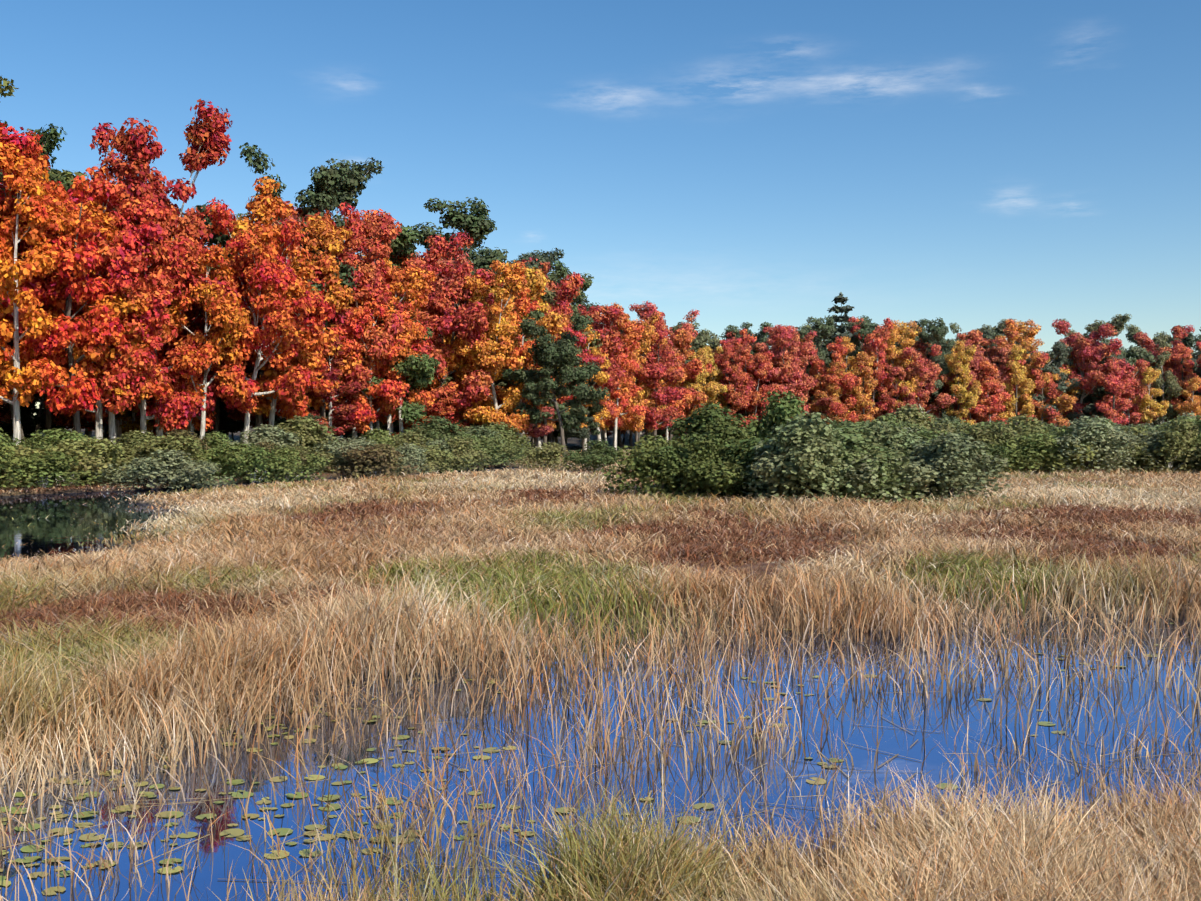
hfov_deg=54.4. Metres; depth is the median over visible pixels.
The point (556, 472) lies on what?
marsh grass
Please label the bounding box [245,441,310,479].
shrub
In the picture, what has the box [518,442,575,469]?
shrub
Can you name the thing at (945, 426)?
shrub
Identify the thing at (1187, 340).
tree
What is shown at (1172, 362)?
tree
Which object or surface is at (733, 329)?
tree
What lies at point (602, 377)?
tree
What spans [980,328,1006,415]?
tree
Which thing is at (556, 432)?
sapling tree
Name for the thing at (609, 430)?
sapling tree
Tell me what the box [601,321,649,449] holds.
tree
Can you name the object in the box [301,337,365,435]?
sapling tree
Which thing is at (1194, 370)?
tree
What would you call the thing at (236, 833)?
lily pad leaves
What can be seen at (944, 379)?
tree
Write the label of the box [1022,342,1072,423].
tree
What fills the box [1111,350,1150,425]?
tree
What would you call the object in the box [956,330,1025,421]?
tree
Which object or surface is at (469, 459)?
shrub
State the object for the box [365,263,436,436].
tree
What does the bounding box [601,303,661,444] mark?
tree
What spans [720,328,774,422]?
tree
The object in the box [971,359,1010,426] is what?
tree
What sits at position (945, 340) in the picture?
tree
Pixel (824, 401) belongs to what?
sapling tree
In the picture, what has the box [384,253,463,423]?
tree
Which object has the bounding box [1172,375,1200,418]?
tree
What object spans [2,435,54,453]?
shrub
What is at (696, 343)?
tree
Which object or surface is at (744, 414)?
sapling tree
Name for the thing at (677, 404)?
tree
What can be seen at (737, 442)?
shrub
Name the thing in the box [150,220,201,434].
tree
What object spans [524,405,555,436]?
sapling tree
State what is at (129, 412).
sapling tree
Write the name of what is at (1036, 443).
shrub
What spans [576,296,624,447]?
tree
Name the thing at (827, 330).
tree
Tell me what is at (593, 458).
shrub
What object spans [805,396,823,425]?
sapling tree
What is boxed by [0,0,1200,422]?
sky
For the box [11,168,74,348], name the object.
tree
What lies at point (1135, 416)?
tree
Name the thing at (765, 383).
tree
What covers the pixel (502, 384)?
sapling tree
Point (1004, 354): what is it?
tree
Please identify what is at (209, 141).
tree
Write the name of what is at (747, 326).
tree
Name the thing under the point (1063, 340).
tree
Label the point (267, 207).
tree
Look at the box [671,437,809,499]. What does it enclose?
shrub
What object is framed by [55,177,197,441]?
tree
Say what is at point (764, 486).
shrub
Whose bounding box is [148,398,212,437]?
sapling tree
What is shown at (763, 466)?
shrub
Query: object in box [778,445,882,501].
shrub
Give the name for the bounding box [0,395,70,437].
sapling tree
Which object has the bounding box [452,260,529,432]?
tree
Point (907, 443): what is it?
shrub
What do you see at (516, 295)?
tree
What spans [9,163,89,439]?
tree
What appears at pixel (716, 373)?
tree
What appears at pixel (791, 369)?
tree
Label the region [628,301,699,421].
tree
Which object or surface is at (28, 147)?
tree
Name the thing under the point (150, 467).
shrub
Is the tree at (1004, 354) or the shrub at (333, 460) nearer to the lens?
the shrub at (333, 460)
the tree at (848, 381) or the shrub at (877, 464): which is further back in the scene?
the tree at (848, 381)
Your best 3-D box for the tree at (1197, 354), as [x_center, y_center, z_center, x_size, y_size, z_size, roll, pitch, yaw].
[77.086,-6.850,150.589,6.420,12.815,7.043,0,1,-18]
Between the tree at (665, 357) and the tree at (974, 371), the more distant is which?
the tree at (974, 371)
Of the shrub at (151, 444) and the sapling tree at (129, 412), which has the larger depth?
the sapling tree at (129, 412)
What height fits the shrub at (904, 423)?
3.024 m
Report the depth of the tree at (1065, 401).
135.91 m
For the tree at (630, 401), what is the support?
on the marsh ground at (572, 443)
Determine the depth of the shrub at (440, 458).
65.37 m
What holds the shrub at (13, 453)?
on the marsh ground at (572, 443)
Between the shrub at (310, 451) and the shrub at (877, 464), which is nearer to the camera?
the shrub at (877, 464)
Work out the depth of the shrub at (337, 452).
63.02 m
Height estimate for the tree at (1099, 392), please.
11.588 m
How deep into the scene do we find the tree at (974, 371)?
133.31 m
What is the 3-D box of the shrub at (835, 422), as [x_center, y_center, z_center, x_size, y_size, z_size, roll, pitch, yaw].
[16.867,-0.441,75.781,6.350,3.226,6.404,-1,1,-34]
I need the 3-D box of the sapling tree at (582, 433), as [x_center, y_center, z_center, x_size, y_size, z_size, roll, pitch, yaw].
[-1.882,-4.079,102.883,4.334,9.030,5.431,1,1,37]
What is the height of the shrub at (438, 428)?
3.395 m
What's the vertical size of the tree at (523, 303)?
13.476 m
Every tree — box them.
[0,75,18,96]
[0,120,45,402]
[0,123,65,409]
[0,123,77,438]
[0,141,69,444]
[0,175,128,437]
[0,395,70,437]
[0,401,11,425]
[0,401,44,437]
[7,253,60,436]
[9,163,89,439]
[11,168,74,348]
[30,164,174,441]
[39,199,173,441]
[44,344,112,438]
[51,403,108,439]
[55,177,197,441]
[58,194,205,432]
[84,208,116,436]
[89,99,237,436]
[106,402,154,437]
[123,407,195,435]
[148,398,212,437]
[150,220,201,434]
[156,244,258,438]
[159,208,221,433]
[171,397,229,438]
[194,203,257,433]
[195,401,242,432]
[195,402,223,435]
[202,176,338,433]
[202,197,335,443]
[209,205,334,250]
[220,215,301,406]
[220,409,243,443]
[220,419,251,444]
[223,367,279,429]
[233,213,249,220]
[238,424,251,442]
[239,142,384,412]
[243,205,392,438]
[243,221,333,426]
[268,405,320,433]
[297,215,364,425]
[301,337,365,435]
[306,393,337,420]
[325,202,409,437]
[326,297,416,433]
[333,400,361,440]
[338,225,423,438]
[341,209,407,396]
[342,253,432,434]
[360,420,398,435]
[362,296,440,434]
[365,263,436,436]
[375,258,409,430]
[380,425,398,432]
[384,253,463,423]
[391,415,431,435]
[398,232,522,418]
[411,197,508,427]
[413,283,481,421]
[421,385,469,430]
[427,374,466,424]
[431,251,472,380]
[434,296,521,427]
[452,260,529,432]
[465,403,518,440]
[469,248,563,270]
[470,380,510,426]
[477,246,558,431]
[489,265,573,403]
[491,280,499,287]
[491,286,554,439]
[495,308,551,434]
[497,362,555,436]
[502,272,545,305]
[502,314,609,460]
[510,256,574,434]
[511,298,575,447]
[512,268,587,443]
[518,263,602,446]
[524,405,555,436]
[537,395,575,448]
[540,422,562,443]
[541,260,593,444]
[559,357,607,450]
[565,324,610,449]
[573,304,627,441]
[573,399,603,435]
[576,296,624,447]
[587,320,620,418]
[590,425,613,439]
[596,323,642,445]
[599,396,633,448]
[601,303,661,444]
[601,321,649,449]
[612,426,644,446]
[617,423,644,447]
[624,410,632,448]
[626,320,686,439]
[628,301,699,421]
[632,318,684,444]
[632,422,669,439]
[640,359,667,441]
[649,356,692,441]
[665,328,713,442]
[669,321,710,384]
[671,346,695,444]
[683,348,727,429]
[686,321,720,350]
[693,345,729,407]
[713,339,755,427]
[718,332,757,405]
[720,322,772,407]
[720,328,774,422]
[730,407,744,420]
[731,322,763,360]
[739,351,780,421]
[740,407,758,428]
[750,349,788,424]
[752,325,807,408]
[758,335,770,349]
[763,324,816,417]
[795,316,835,391]
[796,339,827,414]
[801,323,863,358]
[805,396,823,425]
[808,362,846,425]
[810,336,862,425]
[810,388,838,421]
[827,292,861,402]
[829,336,871,423]
[841,319,880,424]
[847,316,901,420]
[848,351,878,423]
[856,315,928,414]
[861,346,895,400]
[875,320,923,416]
[880,364,914,419]
[884,344,957,421]
[895,338,950,424]
[912,333,949,410]
[918,317,956,426]
[939,341,990,423]
[941,360,999,422]
[942,340,981,424]
[949,319,1015,350]
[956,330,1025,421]
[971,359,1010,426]
[975,347,1013,422]
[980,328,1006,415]
[995,319,1041,414]
[998,344,1035,424]
[1009,338,1050,420]
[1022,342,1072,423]
[1022,352,1082,420]
[1025,353,1062,424]
[1034,367,1077,427]
[1044,341,1085,428]
[1051,319,1133,418]
[1057,313,1131,344]
[1059,338,1083,420]
[1072,362,1104,420]
[1084,343,1105,417]
[1085,354,1123,417]
[1095,338,1133,424]
[1100,337,1109,344]
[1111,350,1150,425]
[1112,358,1149,426]
[1115,372,1158,426]
[1122,345,1172,422]
[1125,324,1182,427]
[1133,325,1200,423]
[1133,366,1169,425]
[1150,351,1182,424]
[1165,343,1196,422]
[1166,361,1200,407]
[1171,325,1200,354]
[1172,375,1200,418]
[1180,343,1200,397]
[1191,351,1200,388]
[1196,341,1200,391]
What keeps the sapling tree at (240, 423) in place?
on the marsh ground at (572, 443)
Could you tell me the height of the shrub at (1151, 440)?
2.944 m
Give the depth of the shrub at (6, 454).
43.62 m
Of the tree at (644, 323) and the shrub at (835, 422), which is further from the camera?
the tree at (644, 323)
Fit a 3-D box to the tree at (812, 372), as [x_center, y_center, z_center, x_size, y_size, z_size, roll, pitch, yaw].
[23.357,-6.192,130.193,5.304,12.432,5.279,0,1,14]
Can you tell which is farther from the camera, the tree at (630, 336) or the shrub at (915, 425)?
the tree at (630, 336)
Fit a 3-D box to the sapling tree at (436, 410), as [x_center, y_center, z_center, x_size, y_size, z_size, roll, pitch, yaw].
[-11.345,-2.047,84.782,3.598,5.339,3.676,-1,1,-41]
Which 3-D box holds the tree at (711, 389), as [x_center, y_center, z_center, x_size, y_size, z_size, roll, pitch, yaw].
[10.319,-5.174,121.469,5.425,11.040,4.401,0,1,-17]
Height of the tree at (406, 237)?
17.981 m
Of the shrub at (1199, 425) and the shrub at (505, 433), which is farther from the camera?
the shrub at (505, 433)
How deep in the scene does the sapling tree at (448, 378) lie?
85.13 m
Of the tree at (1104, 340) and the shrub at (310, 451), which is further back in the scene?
the tree at (1104, 340)
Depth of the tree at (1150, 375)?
137.19 m
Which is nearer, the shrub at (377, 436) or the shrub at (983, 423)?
the shrub at (377, 436)
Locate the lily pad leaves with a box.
[0,623,1173,900]
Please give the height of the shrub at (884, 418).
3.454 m
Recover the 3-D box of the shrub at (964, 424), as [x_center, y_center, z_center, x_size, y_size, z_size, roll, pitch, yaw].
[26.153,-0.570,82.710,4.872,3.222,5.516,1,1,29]
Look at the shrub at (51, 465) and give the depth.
45.41 m
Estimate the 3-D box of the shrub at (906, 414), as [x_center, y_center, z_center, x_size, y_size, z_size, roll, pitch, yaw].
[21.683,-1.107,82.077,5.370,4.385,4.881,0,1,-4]
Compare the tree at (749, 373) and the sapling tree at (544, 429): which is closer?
the sapling tree at (544, 429)
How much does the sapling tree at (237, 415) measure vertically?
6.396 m
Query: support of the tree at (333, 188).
on the marsh ground at (572, 443)
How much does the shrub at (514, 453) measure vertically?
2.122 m
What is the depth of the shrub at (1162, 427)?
68.95 m
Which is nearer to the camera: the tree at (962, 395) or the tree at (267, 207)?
the tree at (267, 207)
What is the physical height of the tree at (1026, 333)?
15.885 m
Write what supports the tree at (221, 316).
on the marsh ground at (572, 443)
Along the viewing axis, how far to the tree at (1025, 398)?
136.35 m
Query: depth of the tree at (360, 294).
74.75 m
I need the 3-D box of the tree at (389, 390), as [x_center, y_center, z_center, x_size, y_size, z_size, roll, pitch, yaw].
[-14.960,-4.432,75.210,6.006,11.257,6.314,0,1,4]
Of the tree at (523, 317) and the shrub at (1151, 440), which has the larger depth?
the tree at (523, 317)
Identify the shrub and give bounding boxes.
[0,427,36,488]
[0,436,33,483]
[0,437,138,484]
[0,455,31,486]
[0,462,27,487]
[1,451,101,487]
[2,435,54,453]
[6,428,105,454]
[32,445,106,480]
[61,441,139,477]
[90,449,217,488]
[105,434,218,480]
[114,430,156,449]
[146,460,236,487]
[161,429,223,473]
[188,447,247,476]
[201,431,249,474]
[209,442,301,482]
[229,424,309,456]
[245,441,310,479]
[252,445,331,481]
[259,415,341,468]
[283,444,334,471]
[313,438,394,470]
[313,443,353,469]
[326,435,372,445]
[326,443,420,477]
[339,428,419,449]
[380,443,438,474]
[387,425,428,445]
[391,431,436,449]
[391,448,464,473]
[399,415,469,444]
[413,438,469,467]
[424,436,490,472]
[442,436,508,465]
[454,433,508,467]
[458,425,513,463]
[478,435,528,465]
[482,421,533,457]
[489,435,522,462]
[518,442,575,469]
[561,439,626,471]
[601,434,712,495]
[637,432,737,497]
[651,402,749,491]
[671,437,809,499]
[674,432,756,494]
[679,438,781,500]
[684,416,749,498]
[684,442,771,496]
[735,423,843,500]
[735,436,790,495]
[739,485,831,497]
[741,389,806,439]
[745,411,865,502]
[770,422,908,501]
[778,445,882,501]
[797,445,919,503]
[812,446,939,504]
[824,419,868,433]
[857,413,933,439]
[857,420,925,429]
[860,419,914,489]
[872,430,944,494]
[887,403,936,430]
[888,436,972,499]
[891,440,985,497]
[899,431,1012,501]
[901,421,931,430]
[903,423,924,430]
[903,427,922,432]
[907,429,951,439]
[929,419,979,464]
[936,417,961,428]
[951,420,977,429]
[952,424,1008,469]
[963,420,1022,468]
[973,420,1005,427]
[973,443,1038,473]
[992,432,1085,472]
[1001,414,1055,466]
[1014,425,1123,472]
[1036,421,1057,431]
[1043,415,1140,472]
[1044,416,1112,433]
[1060,421,1146,466]
[1062,423,1172,471]
[1117,425,1189,469]
[1119,419,1200,471]
[1126,423,1158,433]
[1149,416,1199,466]
[1163,412,1200,430]
[1170,415,1200,469]
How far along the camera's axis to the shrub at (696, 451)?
37.44 m
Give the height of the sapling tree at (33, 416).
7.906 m
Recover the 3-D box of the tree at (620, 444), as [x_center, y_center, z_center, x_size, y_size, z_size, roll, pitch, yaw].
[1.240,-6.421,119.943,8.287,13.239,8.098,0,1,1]
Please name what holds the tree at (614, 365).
on the marsh ground at (572, 443)
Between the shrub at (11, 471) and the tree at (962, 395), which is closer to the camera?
the shrub at (11, 471)
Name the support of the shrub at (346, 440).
on the marsh ground at (572, 443)
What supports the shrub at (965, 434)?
on the marsh ground at (572, 443)
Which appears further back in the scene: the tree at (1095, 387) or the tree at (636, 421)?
the tree at (1095, 387)
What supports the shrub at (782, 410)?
on the marsh ground at (572, 443)
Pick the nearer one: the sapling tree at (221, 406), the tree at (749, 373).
the sapling tree at (221, 406)
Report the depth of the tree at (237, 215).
82.06 m
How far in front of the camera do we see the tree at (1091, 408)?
139.62 m
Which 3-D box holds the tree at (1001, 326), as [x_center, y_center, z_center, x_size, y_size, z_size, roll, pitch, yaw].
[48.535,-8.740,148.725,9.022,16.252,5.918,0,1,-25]
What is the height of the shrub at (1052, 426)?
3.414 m
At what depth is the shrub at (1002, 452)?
61.13 m
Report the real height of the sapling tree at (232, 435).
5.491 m
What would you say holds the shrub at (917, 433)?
on the marsh ground at (572, 443)
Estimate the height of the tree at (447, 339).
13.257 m
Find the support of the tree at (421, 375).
on the marsh ground at (572, 443)
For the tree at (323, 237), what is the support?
on the marsh ground at (572, 443)
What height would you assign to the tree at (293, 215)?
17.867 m
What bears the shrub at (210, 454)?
on the marsh ground at (572, 443)
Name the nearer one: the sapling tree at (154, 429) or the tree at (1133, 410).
the sapling tree at (154, 429)
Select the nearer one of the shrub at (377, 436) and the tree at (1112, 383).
the shrub at (377, 436)
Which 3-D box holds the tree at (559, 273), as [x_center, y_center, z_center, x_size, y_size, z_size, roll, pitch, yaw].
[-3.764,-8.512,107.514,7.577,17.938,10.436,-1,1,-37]
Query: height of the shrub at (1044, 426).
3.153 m
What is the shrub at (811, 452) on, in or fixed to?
on the marsh ground at (572, 443)
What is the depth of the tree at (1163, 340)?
151.41 m
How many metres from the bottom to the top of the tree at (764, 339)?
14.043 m
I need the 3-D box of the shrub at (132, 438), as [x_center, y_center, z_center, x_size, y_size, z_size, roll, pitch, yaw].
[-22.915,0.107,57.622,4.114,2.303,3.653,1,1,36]
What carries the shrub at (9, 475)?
on the marsh ground at (572, 443)
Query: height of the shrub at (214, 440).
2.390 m
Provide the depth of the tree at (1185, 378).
143.62 m
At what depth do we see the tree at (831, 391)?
127.11 m
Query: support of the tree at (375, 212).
on the marsh ground at (572, 443)
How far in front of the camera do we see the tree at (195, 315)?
63.57 m
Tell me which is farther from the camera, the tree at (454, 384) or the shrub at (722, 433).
the tree at (454, 384)
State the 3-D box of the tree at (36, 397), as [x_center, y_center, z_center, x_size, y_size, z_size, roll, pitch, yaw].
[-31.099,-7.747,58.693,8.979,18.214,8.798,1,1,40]
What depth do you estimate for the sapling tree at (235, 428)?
82.47 m
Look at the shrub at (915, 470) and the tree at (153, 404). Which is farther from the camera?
the tree at (153, 404)
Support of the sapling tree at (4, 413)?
on the marsh ground at (572, 443)
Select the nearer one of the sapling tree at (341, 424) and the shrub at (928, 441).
the shrub at (928, 441)
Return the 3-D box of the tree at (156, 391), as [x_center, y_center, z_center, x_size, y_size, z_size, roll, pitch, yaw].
[-24.601,-5.458,57.552,6.599,13.752,4.354,0,1,7]
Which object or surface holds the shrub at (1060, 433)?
on the marsh ground at (572, 443)
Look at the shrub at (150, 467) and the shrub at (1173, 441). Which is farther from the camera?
the shrub at (1173, 441)
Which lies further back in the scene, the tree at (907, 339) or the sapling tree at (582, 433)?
the tree at (907, 339)
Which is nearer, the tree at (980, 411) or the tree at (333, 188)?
the tree at (333, 188)
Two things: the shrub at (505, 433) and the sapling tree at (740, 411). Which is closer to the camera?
the shrub at (505, 433)
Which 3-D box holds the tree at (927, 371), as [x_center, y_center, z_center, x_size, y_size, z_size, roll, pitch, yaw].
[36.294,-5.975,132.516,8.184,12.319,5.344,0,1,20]
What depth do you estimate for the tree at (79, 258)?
54.50 m
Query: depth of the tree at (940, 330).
132.50 m
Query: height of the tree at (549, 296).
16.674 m
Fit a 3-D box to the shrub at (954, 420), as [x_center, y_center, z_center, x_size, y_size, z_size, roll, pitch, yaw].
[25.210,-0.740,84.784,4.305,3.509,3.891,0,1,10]
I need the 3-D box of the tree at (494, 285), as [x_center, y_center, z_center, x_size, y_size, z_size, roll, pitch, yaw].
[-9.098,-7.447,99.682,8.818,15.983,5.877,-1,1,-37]
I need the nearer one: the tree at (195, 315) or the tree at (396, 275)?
the tree at (195, 315)
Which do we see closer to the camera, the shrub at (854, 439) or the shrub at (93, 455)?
the shrub at (854, 439)
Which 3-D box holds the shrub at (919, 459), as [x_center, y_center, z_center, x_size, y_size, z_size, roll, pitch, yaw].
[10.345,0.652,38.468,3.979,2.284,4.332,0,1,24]
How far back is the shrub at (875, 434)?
38.56 m
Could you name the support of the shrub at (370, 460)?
on the marsh ground at (572, 443)
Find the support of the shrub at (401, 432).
on the marsh ground at (572, 443)
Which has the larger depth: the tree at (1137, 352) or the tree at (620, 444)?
the tree at (1137, 352)
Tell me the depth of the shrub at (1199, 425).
62.97 m
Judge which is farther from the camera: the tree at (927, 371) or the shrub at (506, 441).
the tree at (927, 371)
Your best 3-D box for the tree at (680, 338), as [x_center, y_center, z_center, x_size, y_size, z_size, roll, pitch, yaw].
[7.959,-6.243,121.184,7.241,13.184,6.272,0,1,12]
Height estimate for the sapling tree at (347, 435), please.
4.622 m
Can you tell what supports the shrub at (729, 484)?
on the marsh ground at (572, 443)
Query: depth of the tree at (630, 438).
118.56 m
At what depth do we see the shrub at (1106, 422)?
65.38 m
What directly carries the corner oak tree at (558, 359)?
on the marsh ground at (572, 443)
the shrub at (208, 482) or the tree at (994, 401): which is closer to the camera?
the shrub at (208, 482)
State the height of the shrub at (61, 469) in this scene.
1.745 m
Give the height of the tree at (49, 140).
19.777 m
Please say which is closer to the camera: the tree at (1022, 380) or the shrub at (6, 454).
the shrub at (6, 454)
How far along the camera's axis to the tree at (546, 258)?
104.50 m
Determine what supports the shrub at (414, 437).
on the marsh ground at (572, 443)
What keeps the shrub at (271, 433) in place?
on the marsh ground at (572, 443)
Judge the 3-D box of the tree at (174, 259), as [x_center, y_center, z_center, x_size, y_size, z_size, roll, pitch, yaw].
[-23.459,-5.696,59.108,6.347,14.377,6.629,0,1,26]
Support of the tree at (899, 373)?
on the marsh ground at (572, 443)
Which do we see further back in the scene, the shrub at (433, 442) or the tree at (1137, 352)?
the tree at (1137, 352)
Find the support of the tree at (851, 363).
on the marsh ground at (572, 443)
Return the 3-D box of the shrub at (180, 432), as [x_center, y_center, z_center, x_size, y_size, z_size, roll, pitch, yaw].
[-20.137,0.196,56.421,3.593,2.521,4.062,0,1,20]
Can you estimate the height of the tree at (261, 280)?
14.918 m
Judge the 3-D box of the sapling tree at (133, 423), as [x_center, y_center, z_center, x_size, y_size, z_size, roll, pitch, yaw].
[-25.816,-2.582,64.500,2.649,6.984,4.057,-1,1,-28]
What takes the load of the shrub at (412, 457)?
on the marsh ground at (572, 443)
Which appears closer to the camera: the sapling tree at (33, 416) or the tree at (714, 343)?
the sapling tree at (33, 416)
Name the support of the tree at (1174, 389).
on the marsh ground at (572, 443)
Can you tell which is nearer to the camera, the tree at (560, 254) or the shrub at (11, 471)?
the shrub at (11, 471)
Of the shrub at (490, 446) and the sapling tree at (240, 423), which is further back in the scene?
the sapling tree at (240, 423)
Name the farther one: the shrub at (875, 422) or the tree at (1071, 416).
the tree at (1071, 416)
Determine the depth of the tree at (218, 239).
71.27 m
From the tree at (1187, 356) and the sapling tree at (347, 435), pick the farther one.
the tree at (1187, 356)
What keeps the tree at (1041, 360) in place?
on the marsh ground at (572, 443)
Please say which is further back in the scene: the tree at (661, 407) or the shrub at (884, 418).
the tree at (661, 407)
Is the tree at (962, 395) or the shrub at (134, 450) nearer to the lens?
the shrub at (134, 450)
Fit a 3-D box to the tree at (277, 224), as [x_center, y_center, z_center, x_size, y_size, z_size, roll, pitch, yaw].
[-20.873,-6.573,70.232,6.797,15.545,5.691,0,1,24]
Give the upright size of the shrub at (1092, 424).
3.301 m
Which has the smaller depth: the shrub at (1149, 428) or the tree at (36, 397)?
the tree at (36, 397)
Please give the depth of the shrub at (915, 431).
71.68 m
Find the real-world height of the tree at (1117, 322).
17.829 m
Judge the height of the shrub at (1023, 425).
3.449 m
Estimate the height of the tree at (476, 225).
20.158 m
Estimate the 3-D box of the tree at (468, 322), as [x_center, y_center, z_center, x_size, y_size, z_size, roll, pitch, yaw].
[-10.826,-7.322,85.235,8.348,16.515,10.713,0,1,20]
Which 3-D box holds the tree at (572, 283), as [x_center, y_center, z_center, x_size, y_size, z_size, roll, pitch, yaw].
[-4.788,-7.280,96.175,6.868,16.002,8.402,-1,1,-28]
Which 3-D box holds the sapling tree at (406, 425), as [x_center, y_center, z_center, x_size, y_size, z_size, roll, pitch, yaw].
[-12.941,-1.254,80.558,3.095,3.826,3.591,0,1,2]
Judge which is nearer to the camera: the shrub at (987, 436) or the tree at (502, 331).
the shrub at (987, 436)
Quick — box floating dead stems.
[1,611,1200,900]
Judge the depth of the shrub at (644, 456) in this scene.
38.28 m
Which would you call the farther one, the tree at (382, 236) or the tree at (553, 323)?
the tree at (553, 323)
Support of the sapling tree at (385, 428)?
on the marsh ground at (572, 443)
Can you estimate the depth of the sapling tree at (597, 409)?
102.63 m
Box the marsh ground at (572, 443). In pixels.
[0,423,1199,900]
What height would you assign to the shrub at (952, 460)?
2.396 m
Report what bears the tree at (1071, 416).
on the marsh ground at (572, 443)
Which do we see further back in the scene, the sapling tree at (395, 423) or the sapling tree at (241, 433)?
the sapling tree at (241, 433)
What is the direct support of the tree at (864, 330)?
on the marsh ground at (572, 443)
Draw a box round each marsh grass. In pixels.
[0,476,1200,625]
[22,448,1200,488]
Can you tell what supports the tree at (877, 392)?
on the marsh ground at (572, 443)
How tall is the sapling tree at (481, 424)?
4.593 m
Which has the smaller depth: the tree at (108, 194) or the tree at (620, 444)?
the tree at (108, 194)
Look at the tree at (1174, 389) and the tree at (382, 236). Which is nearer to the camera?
the tree at (382, 236)
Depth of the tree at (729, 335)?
130.18 m
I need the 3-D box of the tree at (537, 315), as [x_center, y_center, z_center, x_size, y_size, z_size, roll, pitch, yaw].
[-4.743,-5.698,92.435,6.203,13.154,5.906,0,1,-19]
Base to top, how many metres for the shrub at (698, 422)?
3.478 m
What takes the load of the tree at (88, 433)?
on the marsh ground at (572, 443)
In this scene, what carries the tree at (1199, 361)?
on the marsh ground at (572, 443)
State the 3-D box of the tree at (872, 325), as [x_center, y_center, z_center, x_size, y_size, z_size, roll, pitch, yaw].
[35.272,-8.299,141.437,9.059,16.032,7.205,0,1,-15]
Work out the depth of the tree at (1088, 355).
138.29 m
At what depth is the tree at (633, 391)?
110.71 m
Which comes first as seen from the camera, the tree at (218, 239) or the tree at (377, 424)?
the tree at (218, 239)
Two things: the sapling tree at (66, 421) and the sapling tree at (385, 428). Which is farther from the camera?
the sapling tree at (385, 428)
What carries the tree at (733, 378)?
on the marsh ground at (572, 443)
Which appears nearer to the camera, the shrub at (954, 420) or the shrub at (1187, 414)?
the shrub at (1187, 414)
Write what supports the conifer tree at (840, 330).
on the marsh ground at (572, 443)
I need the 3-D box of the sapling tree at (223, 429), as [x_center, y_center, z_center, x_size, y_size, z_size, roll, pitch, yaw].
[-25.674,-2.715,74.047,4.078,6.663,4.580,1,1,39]
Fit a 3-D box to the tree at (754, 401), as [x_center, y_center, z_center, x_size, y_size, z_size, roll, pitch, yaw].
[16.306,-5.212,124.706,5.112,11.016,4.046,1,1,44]
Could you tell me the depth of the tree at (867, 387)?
129.42 m
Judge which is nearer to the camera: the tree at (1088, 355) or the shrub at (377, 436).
the shrub at (377, 436)
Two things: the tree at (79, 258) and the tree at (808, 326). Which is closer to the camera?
the tree at (79, 258)
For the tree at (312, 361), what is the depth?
67.14 m
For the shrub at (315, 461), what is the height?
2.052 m
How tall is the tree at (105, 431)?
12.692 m
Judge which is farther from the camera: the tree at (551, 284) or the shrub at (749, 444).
the tree at (551, 284)
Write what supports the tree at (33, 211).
on the marsh ground at (572, 443)
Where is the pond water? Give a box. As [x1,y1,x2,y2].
[0,467,1200,900]
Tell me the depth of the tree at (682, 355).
121.34 m
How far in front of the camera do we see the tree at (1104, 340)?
154.54 m
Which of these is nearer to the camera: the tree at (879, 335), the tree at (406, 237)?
the tree at (406, 237)
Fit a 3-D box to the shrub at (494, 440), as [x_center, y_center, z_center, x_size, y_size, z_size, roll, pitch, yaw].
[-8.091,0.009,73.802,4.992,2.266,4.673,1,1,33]
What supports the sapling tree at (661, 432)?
on the marsh ground at (572, 443)
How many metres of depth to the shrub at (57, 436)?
52.35 m
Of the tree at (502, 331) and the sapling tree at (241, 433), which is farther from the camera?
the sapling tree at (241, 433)
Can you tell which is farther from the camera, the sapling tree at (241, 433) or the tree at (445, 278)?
the sapling tree at (241, 433)
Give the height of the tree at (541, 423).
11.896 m
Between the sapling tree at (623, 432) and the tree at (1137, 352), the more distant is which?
the tree at (1137, 352)
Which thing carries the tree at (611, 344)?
on the marsh ground at (572, 443)
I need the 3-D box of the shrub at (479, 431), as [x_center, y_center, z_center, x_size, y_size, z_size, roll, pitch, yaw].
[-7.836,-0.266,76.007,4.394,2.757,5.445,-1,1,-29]
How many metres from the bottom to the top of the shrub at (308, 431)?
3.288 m
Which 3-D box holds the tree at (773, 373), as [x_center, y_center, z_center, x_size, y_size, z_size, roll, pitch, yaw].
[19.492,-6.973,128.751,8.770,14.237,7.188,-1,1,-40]
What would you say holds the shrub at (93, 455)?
on the marsh ground at (572, 443)
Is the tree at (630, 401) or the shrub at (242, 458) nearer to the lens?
the shrub at (242, 458)
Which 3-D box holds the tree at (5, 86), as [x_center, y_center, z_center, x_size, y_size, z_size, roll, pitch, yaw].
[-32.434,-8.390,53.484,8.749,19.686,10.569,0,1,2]
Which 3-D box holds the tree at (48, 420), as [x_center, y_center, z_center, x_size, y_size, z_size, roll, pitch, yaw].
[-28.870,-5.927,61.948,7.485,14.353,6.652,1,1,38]
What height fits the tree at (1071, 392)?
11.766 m
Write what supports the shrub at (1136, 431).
on the marsh ground at (572, 443)

